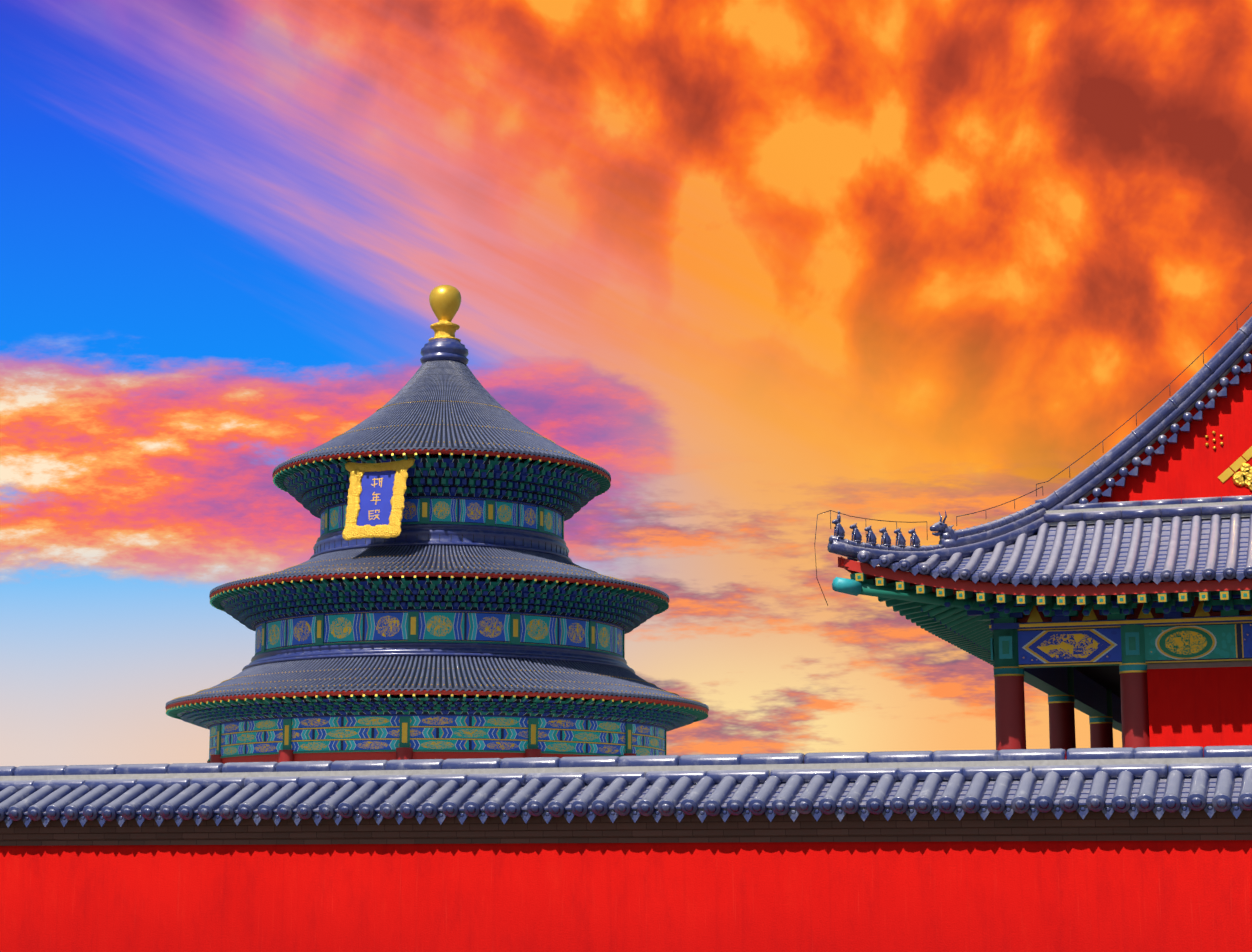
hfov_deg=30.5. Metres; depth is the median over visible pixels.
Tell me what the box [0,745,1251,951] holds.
courtyard wall
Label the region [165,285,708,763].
hall of prayer
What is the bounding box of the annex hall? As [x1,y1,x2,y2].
[814,302,1251,759]
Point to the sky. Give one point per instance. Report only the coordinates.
(765, 268)
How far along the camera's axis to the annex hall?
34.88 m
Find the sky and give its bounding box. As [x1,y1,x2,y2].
[0,0,1251,766]

